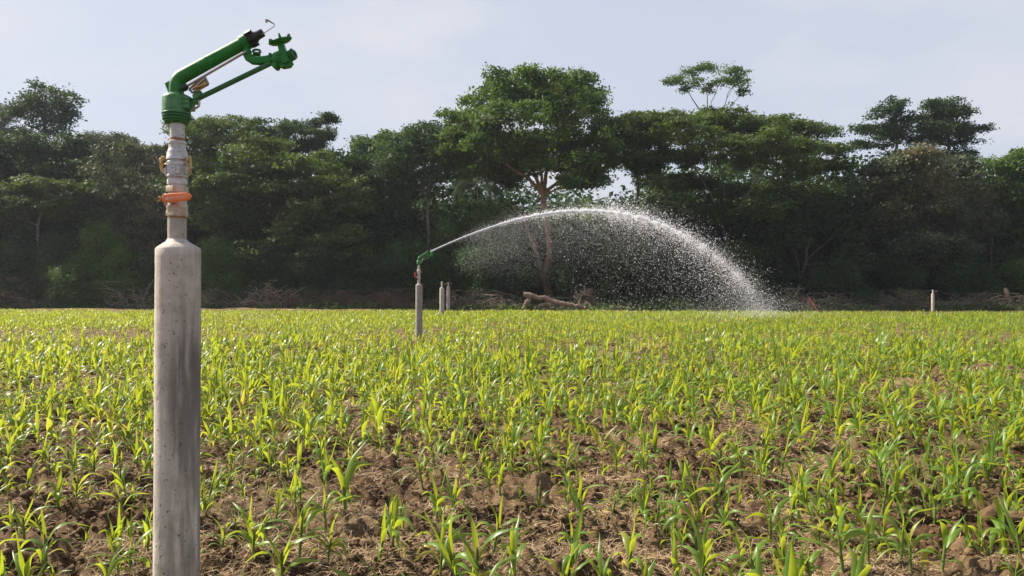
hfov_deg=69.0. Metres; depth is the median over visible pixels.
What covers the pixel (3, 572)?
maize plant
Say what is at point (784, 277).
leafy shrub
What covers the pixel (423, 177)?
broadleaf tree
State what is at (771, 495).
maize plant
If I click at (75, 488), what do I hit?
maize plant
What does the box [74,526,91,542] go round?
maize plant
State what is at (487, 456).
maize plant
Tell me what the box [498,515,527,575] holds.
maize plant
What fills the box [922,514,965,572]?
maize plant
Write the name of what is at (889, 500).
maize plant
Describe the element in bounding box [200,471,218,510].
maize plant
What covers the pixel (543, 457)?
maize plant
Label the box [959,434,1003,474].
maize plant
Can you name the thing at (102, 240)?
leafy shrub
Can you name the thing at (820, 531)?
maize plant
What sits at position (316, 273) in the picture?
leafy shrub
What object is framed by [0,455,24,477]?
maize plant
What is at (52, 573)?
maize plant
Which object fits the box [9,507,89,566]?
maize plant
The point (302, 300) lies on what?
brush pile
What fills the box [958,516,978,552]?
maize plant
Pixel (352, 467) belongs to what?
maize plant
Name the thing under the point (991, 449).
maize plant
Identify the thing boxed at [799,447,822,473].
maize plant
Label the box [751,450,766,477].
maize plant
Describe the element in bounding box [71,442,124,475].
maize plant
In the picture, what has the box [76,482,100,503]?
maize plant
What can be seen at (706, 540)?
maize plant
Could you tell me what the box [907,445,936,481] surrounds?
maize plant
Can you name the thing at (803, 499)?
maize plant
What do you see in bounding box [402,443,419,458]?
maize plant
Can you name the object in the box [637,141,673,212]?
bare stemmed tree
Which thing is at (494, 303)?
brush pile
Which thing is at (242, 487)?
maize plant
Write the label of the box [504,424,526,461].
maize plant
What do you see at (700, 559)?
maize plant
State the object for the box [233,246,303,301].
leafy shrub
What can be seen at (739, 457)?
maize plant
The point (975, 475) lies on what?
maize plant
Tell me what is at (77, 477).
maize plant
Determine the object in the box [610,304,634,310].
fallen log
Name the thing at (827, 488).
maize plant
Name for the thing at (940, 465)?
maize plant
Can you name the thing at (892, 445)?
maize plant
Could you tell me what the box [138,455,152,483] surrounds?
maize plant
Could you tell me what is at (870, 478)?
maize plant
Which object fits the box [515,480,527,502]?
maize plant
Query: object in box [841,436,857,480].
maize plant
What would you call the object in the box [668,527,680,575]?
maize plant
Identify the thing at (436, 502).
maize plant
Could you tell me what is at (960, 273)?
leafy shrub
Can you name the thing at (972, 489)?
maize plant
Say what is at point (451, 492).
maize plant
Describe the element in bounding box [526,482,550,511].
maize plant
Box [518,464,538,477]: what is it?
maize plant
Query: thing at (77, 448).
maize plant
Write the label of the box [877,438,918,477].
maize plant
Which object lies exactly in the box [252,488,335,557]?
maize plant
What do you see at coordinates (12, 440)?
maize plant
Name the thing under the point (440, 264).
leafy shrub
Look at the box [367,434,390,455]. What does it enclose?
maize plant
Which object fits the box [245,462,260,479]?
maize plant
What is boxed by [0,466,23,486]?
maize plant
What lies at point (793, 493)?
maize plant
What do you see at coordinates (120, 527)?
maize plant
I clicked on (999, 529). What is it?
maize plant
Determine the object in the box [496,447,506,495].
maize plant
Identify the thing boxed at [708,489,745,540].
maize plant
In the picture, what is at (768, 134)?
umbrella tree
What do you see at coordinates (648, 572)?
maize plant
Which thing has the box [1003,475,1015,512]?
maize plant
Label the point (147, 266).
leafy shrub
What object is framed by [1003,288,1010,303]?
broken stump
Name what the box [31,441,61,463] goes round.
maize plant
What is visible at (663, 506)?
maize plant
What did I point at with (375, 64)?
sky
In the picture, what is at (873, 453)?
maize plant
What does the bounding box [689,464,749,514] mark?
maize plant
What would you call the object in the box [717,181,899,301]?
spreading tree
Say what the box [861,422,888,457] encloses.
maize plant
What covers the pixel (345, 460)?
maize plant
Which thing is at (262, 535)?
maize plant
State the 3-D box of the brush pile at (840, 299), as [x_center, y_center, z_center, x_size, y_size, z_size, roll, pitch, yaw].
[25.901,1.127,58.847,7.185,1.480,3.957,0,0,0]
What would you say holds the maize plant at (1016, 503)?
on the ground
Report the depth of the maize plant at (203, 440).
6.61 m
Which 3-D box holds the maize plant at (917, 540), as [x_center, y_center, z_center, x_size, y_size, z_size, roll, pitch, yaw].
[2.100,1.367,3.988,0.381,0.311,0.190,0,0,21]
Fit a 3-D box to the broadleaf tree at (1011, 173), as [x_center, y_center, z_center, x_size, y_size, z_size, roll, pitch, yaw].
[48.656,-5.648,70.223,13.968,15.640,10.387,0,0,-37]
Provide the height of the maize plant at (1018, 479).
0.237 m
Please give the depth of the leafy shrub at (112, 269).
61.74 m
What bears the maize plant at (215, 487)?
on the ground
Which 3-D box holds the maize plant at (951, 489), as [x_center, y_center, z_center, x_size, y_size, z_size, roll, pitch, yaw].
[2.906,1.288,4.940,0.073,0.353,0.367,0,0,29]
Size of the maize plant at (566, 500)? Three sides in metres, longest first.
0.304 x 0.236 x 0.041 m
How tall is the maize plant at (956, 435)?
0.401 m
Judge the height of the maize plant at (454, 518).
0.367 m
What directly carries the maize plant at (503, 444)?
on the ground
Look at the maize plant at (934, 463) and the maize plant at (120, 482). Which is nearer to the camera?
the maize plant at (120, 482)
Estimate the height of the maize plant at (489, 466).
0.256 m
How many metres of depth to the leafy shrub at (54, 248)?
63.42 m
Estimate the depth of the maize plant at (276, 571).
3.65 m
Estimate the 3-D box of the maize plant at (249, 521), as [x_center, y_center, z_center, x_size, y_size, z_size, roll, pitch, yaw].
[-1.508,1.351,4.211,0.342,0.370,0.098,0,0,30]
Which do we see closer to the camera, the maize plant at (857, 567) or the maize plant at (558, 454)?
the maize plant at (857, 567)
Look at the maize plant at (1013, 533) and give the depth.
4.06 m
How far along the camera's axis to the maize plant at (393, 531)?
4.20 m
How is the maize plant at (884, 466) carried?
on the ground
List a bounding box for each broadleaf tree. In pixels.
[0,103,29,153]
[81,129,153,176]
[159,112,269,234]
[313,142,423,275]
[383,119,469,303]
[425,62,628,308]
[610,110,671,214]
[965,146,1023,294]
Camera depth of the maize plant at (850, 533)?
3.90 m
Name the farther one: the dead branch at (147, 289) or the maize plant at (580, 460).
the dead branch at (147, 289)
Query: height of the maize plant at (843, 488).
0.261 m
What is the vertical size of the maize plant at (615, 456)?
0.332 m
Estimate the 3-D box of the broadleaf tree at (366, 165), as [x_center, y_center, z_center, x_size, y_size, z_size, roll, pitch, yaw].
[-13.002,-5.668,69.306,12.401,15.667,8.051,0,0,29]
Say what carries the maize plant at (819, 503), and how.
on the ground
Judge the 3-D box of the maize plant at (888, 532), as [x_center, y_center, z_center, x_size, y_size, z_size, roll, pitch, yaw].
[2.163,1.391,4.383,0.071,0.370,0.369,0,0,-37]
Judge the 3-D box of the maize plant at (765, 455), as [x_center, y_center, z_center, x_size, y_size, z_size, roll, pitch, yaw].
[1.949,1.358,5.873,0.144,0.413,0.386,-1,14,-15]
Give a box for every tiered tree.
[843,95,926,197]
[902,95,999,157]
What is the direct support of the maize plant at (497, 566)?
on the ground
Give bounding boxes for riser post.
[440,282,446,314]
[447,282,449,310]
[931,290,936,311]
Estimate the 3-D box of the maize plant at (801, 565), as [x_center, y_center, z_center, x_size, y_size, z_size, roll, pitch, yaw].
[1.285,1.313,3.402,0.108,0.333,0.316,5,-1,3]
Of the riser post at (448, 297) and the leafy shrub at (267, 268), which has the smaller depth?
the riser post at (448, 297)
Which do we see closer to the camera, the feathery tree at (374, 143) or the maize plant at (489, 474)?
the maize plant at (489, 474)
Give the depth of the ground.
5.70 m
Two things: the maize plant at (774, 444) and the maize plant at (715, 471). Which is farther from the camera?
the maize plant at (774, 444)
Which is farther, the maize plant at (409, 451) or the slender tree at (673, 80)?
the slender tree at (673, 80)
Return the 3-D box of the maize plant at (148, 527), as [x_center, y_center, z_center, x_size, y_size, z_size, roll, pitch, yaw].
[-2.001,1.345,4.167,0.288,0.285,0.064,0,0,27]
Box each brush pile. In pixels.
[0,277,64,308]
[19,283,126,308]
[89,281,154,308]
[201,281,252,308]
[215,280,313,308]
[242,290,328,308]
[291,290,411,309]
[350,289,439,309]
[411,290,528,309]
[458,289,540,309]
[515,297,600,310]
[735,288,851,310]
[796,293,885,310]
[851,290,984,310]
[912,293,1023,310]
[973,293,1023,310]
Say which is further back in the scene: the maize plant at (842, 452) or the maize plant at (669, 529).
the maize plant at (842, 452)
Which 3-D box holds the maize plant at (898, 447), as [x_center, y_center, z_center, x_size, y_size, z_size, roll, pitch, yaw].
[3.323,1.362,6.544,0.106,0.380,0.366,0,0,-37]
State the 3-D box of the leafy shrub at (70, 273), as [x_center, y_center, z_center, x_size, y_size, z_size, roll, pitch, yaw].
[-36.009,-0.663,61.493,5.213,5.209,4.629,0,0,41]
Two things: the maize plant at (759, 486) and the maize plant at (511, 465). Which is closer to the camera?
the maize plant at (759, 486)
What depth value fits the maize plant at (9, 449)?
6.11 m
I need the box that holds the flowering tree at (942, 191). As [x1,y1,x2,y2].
[846,141,1007,300]
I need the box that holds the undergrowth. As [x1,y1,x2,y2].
[0,284,1023,310]
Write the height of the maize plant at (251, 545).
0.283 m
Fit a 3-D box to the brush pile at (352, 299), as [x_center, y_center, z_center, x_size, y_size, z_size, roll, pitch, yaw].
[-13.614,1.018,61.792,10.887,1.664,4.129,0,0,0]
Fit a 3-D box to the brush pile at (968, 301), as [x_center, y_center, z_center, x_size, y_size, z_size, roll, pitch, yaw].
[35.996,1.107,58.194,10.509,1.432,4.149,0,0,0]
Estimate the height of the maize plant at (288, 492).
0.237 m
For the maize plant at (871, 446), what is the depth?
6.55 m
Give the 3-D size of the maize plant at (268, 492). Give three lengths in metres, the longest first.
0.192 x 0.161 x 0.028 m
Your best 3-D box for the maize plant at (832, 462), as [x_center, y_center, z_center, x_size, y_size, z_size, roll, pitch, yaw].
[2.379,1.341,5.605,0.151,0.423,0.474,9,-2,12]
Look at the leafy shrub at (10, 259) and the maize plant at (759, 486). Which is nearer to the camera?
the maize plant at (759, 486)
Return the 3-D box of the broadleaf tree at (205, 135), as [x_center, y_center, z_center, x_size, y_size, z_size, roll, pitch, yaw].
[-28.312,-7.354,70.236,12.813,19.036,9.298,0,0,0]
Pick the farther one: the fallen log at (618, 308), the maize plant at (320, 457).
the fallen log at (618, 308)
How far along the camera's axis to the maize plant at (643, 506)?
4.76 m
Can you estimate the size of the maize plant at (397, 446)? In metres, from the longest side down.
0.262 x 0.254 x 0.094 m
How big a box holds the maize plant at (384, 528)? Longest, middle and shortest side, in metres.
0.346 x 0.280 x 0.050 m
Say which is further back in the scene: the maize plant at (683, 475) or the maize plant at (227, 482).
the maize plant at (227, 482)
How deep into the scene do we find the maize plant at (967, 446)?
6.61 m
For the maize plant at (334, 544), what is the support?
on the ground
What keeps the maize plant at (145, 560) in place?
on the ground
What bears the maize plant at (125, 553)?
on the ground
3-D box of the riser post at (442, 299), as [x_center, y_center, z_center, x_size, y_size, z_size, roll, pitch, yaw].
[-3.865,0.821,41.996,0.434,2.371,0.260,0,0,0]
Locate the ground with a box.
[0,306,1023,575]
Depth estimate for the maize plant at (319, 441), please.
6.31 m
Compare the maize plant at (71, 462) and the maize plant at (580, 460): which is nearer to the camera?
the maize plant at (71, 462)
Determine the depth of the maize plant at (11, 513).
4.55 m
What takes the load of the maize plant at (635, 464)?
on the ground
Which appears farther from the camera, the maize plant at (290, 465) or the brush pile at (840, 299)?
the brush pile at (840, 299)
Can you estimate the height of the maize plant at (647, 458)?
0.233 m
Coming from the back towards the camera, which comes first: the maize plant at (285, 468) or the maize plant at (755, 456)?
the maize plant at (755, 456)
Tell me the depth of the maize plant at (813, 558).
3.81 m
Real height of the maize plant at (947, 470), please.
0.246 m
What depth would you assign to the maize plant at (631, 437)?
6.66 m
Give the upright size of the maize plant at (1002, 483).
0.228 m
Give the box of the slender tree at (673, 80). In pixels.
[660,61,754,174]
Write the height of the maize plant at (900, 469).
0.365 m
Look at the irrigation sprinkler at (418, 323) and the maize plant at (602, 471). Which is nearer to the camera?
the maize plant at (602, 471)
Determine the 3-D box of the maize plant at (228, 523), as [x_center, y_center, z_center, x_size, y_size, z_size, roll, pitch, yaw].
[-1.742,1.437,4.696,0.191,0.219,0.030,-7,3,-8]
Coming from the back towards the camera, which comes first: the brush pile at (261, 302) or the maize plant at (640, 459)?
the brush pile at (261, 302)
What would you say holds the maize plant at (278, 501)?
on the ground
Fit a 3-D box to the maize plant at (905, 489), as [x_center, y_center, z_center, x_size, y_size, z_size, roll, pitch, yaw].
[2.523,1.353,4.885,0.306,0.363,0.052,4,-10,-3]
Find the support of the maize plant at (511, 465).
on the ground
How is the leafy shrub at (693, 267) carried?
on the ground
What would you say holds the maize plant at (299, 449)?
on the ground
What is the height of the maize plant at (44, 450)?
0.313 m
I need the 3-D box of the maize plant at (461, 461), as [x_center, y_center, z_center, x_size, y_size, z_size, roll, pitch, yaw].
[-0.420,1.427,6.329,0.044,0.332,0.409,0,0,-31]
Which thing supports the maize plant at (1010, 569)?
on the ground
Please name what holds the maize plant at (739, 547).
on the ground
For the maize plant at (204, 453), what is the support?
on the ground
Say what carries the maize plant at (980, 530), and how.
on the ground
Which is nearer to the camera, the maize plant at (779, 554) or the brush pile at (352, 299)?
the maize plant at (779, 554)
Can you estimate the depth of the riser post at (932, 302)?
53.42 m
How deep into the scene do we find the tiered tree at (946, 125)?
82.05 m
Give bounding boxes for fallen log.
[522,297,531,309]
[523,292,571,306]
[567,301,586,308]
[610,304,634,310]
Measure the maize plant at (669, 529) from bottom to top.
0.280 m
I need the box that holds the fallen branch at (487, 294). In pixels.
[476,293,501,296]
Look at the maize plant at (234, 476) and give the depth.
5.88 m
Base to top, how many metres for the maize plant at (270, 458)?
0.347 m
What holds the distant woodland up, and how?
on the ground
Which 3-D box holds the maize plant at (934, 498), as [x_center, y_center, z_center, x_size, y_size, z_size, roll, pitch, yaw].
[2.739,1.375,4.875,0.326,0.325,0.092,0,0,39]
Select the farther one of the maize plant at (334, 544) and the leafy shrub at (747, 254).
the leafy shrub at (747, 254)
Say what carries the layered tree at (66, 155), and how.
on the ground
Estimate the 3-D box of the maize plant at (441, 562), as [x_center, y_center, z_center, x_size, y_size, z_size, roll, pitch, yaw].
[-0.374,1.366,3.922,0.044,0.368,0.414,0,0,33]
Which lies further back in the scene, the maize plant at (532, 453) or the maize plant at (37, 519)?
the maize plant at (532, 453)
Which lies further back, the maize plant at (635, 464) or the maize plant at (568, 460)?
the maize plant at (635, 464)
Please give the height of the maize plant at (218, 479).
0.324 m
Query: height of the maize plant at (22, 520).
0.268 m
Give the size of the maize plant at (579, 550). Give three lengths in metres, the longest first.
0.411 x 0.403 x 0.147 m
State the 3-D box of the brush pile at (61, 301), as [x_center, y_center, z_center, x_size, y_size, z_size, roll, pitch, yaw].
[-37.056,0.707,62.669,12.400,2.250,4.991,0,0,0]
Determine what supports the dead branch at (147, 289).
on the brush pile at (124, 301)
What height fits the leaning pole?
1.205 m
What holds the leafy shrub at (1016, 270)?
on the ground
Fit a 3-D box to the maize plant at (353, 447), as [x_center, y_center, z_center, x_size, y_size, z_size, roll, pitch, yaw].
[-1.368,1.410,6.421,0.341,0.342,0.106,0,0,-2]
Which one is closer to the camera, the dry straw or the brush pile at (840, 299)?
the dry straw
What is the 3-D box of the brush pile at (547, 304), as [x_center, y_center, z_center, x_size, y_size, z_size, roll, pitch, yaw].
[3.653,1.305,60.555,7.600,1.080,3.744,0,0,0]
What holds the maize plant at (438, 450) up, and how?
on the ground
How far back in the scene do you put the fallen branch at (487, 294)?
61.11 m
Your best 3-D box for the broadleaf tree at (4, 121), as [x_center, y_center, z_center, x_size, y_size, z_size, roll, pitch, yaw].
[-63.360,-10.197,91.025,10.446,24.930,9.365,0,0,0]
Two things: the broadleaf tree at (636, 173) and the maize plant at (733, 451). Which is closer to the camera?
the maize plant at (733, 451)
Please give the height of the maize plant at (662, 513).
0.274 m
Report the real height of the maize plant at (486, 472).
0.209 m
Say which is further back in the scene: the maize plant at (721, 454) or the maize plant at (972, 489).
the maize plant at (721, 454)
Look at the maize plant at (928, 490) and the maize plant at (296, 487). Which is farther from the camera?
the maize plant at (296, 487)
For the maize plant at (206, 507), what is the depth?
4.86 m
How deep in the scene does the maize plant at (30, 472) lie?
5.52 m
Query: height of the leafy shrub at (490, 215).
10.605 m
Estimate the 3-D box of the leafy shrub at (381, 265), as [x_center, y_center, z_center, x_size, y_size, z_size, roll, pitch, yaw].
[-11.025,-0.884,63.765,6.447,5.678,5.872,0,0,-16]
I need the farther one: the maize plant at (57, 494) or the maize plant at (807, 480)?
the maize plant at (807, 480)
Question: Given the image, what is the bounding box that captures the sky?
[0,0,1023,258]
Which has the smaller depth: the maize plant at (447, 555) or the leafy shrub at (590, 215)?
the maize plant at (447, 555)
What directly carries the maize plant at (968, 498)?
on the ground
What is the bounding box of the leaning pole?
[807,297,818,311]
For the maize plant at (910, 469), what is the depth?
5.49 m
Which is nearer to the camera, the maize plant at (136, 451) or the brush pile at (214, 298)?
the maize plant at (136, 451)
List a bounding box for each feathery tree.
[244,111,344,180]
[343,126,428,187]
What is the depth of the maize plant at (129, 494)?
5.08 m
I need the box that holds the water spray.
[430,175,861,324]
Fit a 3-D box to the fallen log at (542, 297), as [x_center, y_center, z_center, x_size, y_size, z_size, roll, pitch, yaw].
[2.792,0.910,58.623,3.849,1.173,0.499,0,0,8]
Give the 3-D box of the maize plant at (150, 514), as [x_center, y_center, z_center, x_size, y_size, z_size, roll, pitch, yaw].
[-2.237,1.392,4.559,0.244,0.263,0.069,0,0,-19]
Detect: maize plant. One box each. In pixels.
[0,428,30,462]
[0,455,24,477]
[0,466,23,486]
[0,475,16,495]
[0,499,48,539]
[0,547,11,575]
[1,451,21,465]
[1,503,18,529]
[2,433,18,463]
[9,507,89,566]
[12,531,38,575]
[18,458,39,490]
[21,507,55,530]
[23,441,69,475]
[29,535,53,575]
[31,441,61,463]
[31,483,49,499]
[33,434,54,464]
[37,468,74,508]
[37,560,47,575]
[44,562,72,575]
[48,436,93,464]
[49,454,65,481]
[52,441,100,473]
[58,450,103,493]
[62,473,98,497]
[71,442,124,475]
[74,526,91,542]
[75,448,108,472]
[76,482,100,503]
[83,548,132,575]
[86,527,141,575]
[91,475,147,517]
[98,516,128,551]
[99,511,152,575]
[107,461,133,495]
[109,514,141,536]
[110,439,122,473]
[115,503,124,550]
[118,451,122,474]
[124,482,143,502]
[125,427,143,468]
[125,495,152,530]
[127,429,152,460]
[130,438,153,471]
[134,503,152,540]
[134,512,152,553]
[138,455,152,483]
[200,430,210,456]
[200,452,213,456]
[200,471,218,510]
[200,484,221,517]
[201,461,235,505]
[204,519,247,550]
[206,469,227,499]
[209,466,239,492]
[214,450,247,484]
[214,468,228,498]
[219,496,262,548]
[219,501,244,529]
[221,469,241,483]
[226,509,281,560]
[228,444,238,463]
[229,442,260,468]
[233,478,249,500]
[244,519,319,575]
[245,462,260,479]
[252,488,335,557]
[255,430,278,466]
[255,440,282,473]
[258,443,287,482]
[258,518,266,546]
[261,482,275,500]
[263,484,292,523]
[273,439,304,471]
[275,458,307,474]
[275,476,303,500]
[281,465,307,504]
[290,476,301,501]
[296,430,302,473]
[300,474,353,531]
[304,436,341,468]
[305,513,349,563]
[311,430,333,471]
[316,439,336,486]
[319,439,371,512]
[334,432,369,466]
[334,446,362,470]
[340,485,358,506]
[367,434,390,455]
[374,496,409,527]
[377,503,389,563]
[387,487,415,557]
[389,435,401,454]
[391,499,405,530]
[392,448,441,488]
[393,432,400,455]
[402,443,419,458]
[404,504,471,555]
[413,515,466,575]
[420,437,447,470]
[421,506,477,575]
[422,467,453,520]
[431,502,522,575]
[437,473,478,511]
[454,442,472,472]
[456,443,498,477]
[456,552,521,575]
[463,466,474,486]
[468,495,535,554]
[473,459,507,490]
[477,446,490,476]
[479,455,494,478]
[483,461,494,485]
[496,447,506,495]
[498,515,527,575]
[499,430,509,462]
[499,531,527,561]
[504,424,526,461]
[504,452,525,475]
[515,435,558,475]
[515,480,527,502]
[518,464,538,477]
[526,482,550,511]
[528,431,544,463]
[529,543,599,575]
[537,433,563,458]
[550,451,578,481]
[551,467,586,493]
[552,442,595,477]
[555,471,610,526]
[556,447,562,468]
[556,511,593,549]
[559,486,577,509]
[561,504,596,575]
[564,431,577,456]
[582,533,622,575]
[596,479,632,517]
[600,435,641,474]
[601,456,609,475]
[610,481,647,512]
[612,433,638,453]
[619,512,643,575]
[623,478,662,528]
[626,444,650,470]
[627,467,674,503]
[630,448,659,469]
[633,433,661,472]
[640,491,677,531]
[642,431,648,451]
[644,556,655,575]
[652,510,688,549]
[655,493,671,534]
[656,485,730,548]
[659,459,677,495]
[664,453,726,513]
[664,516,694,555]
[666,458,689,504]
[668,485,688,536]
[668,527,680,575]
[673,518,738,575]
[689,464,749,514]
[692,517,713,575]
[694,429,750,473]
[695,455,754,493]
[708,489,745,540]
[714,432,763,479]
[715,559,765,575]
[720,521,774,575]
[722,431,751,465]
[733,479,741,502]
[733,523,753,563]
[743,491,797,545]
[744,423,777,450]
[744,440,776,477]
[746,439,762,468]
[747,472,775,503]
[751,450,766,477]
[752,518,819,571]
[755,486,783,507]
[763,431,806,476]
[765,504,801,545]
[768,458,829,508]
[776,475,830,520]
[777,542,812,575]
[781,531,830,575]
[783,462,825,506]
[786,465,800,530]
[791,503,879,573]
[796,430,827,457]
[798,509,844,548]
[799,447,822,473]
[801,475,827,516]
[808,473,846,511]
[816,424,865,471]
[816,443,844,494]
[818,486,847,540]
[821,494,870,548]
[821,500,887,543]
[822,476,833,500]
[827,470,857,500]
[829,501,895,563]
[836,456,859,475]
[837,438,852,464]
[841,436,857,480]
[844,533,870,575]
[849,497,908,554]
[852,486,864,513]
[853,434,905,472]
[854,459,916,519]
[855,449,873,473]
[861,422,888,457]
[861,437,909,467]
[863,440,893,488]
[863,490,940,561]
[864,462,878,492]
[867,513,944,572]
[868,423,912,457]
[870,434,874,449]
[873,434,886,481]
[875,469,914,520]
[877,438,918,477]
[886,451,913,500]
[888,454,911,500]
[904,475,954,513]
[906,446,913,488]
[906,480,967,526]
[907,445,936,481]
[915,428,949,474]
[918,478,929,508]
[922,437,950,475]
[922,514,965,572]
[925,463,953,505]
[926,437,985,507]
[926,450,959,481]
[934,418,966,455]
[935,455,963,484]
[937,447,997,492]
[940,436,967,454]
[943,440,980,484]
[945,459,956,510]
[947,510,1023,557]
[949,446,1011,489]
[957,440,978,455]
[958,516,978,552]
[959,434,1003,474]
[960,466,984,510]
[967,509,993,547]
[970,433,1002,461]
[971,427,1011,487]
[978,423,1018,457]
[982,494,1023,556]
[989,493,1009,558]
[993,469,1015,490]
[995,544,1023,575]
[996,429,1018,473]
[1002,482,1023,513]
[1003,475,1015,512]
[1005,436,1023,470]
[1007,462,1023,491]
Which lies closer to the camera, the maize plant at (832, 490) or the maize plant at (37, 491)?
the maize plant at (37, 491)
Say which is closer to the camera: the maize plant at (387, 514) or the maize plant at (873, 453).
the maize plant at (387, 514)
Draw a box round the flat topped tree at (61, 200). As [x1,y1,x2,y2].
[0,173,102,307]
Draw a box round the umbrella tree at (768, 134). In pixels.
[612,101,869,294]
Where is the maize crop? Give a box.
[0,307,1023,575]
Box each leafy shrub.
[0,237,49,308]
[7,223,82,304]
[40,250,106,307]
[69,209,140,307]
[83,242,149,308]
[115,249,154,308]
[197,233,260,308]
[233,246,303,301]
[269,237,364,306]
[350,247,416,302]
[384,230,439,306]
[412,210,482,301]
[450,194,533,307]
[453,236,555,305]
[540,217,614,308]
[560,187,655,304]
[571,196,608,226]
[618,204,697,305]
[655,211,735,308]
[706,229,773,308]
[750,250,812,306]
[799,256,885,305]
[856,242,936,301]
[930,245,1005,302]
[980,255,1023,302]
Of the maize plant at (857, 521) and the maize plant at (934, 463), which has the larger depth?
the maize plant at (934, 463)
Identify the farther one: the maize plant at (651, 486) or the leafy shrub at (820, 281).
the leafy shrub at (820, 281)
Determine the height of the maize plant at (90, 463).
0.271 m
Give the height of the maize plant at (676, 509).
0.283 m
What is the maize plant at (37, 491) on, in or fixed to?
on the ground
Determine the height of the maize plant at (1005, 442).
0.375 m
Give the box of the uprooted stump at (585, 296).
[572,284,613,309]
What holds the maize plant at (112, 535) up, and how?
on the ground
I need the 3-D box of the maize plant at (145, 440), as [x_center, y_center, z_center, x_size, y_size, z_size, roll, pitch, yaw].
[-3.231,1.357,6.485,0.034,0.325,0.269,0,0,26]
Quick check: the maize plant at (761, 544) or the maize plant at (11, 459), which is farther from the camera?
the maize plant at (11, 459)
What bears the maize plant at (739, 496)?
on the ground
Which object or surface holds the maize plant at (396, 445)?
on the ground
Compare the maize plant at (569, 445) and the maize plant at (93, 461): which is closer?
the maize plant at (93, 461)
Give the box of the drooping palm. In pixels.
[451,177,502,304]
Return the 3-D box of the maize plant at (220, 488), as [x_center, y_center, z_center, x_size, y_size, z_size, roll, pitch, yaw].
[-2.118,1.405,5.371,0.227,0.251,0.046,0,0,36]
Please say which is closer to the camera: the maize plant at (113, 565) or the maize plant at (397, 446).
the maize plant at (113, 565)
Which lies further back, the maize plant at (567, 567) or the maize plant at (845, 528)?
the maize plant at (845, 528)
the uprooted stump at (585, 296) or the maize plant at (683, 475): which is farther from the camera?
the uprooted stump at (585, 296)
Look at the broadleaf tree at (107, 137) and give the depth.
97.23 m
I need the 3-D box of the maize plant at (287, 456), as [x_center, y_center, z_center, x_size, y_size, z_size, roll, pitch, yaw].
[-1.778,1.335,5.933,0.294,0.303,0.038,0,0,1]
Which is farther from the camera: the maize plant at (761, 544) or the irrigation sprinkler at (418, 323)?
the irrigation sprinkler at (418, 323)
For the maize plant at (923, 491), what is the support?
on the ground
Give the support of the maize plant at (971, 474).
on the ground
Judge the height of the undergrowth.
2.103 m
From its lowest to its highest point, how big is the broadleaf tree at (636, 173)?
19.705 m
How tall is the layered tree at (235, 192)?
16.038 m
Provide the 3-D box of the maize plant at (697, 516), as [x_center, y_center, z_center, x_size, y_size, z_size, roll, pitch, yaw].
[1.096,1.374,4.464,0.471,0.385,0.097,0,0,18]
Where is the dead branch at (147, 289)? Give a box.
[143,280,152,300]
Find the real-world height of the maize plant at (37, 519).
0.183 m
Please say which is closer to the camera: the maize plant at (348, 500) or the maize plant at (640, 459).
the maize plant at (348, 500)
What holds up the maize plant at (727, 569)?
on the ground
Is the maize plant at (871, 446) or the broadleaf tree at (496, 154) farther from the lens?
the broadleaf tree at (496, 154)
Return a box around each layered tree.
[0,126,102,292]
[186,130,382,308]
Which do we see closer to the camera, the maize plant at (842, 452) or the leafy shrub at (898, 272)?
the maize plant at (842, 452)
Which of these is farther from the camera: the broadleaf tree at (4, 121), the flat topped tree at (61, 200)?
the broadleaf tree at (4, 121)
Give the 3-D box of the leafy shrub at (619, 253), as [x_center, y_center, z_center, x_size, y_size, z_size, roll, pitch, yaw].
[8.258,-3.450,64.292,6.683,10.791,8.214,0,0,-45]
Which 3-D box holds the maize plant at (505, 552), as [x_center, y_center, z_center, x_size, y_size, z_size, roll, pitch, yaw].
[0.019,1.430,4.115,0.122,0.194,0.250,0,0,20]
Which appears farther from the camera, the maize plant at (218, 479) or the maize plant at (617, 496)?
the maize plant at (218, 479)
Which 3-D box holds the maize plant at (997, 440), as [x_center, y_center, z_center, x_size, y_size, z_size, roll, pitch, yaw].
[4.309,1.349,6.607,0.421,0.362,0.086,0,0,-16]
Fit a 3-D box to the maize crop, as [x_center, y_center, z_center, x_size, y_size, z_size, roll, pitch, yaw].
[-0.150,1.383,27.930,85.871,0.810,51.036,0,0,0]
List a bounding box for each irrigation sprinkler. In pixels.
[153,19,297,575]
[414,250,433,341]
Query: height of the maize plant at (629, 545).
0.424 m
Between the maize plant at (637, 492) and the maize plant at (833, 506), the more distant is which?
the maize plant at (637, 492)
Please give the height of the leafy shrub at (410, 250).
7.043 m
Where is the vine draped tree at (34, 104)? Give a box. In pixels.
[0,76,89,160]
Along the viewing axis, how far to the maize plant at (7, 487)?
5.52 m
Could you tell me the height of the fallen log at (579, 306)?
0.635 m
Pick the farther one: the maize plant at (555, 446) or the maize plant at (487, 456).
the maize plant at (555, 446)
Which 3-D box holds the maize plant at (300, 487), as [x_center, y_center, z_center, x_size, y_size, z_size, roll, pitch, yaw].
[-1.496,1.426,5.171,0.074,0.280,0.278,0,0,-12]
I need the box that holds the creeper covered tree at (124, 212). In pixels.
[73,136,167,307]
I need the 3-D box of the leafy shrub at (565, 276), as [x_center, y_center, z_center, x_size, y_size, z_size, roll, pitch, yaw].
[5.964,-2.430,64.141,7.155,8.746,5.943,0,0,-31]
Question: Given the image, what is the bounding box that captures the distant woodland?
[0,143,1023,305]
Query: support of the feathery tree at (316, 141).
on the ground
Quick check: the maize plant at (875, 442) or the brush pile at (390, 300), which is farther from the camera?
the brush pile at (390, 300)
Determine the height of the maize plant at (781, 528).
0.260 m
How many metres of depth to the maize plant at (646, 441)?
6.54 m
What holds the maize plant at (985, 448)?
on the ground
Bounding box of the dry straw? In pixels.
[0,336,1023,575]

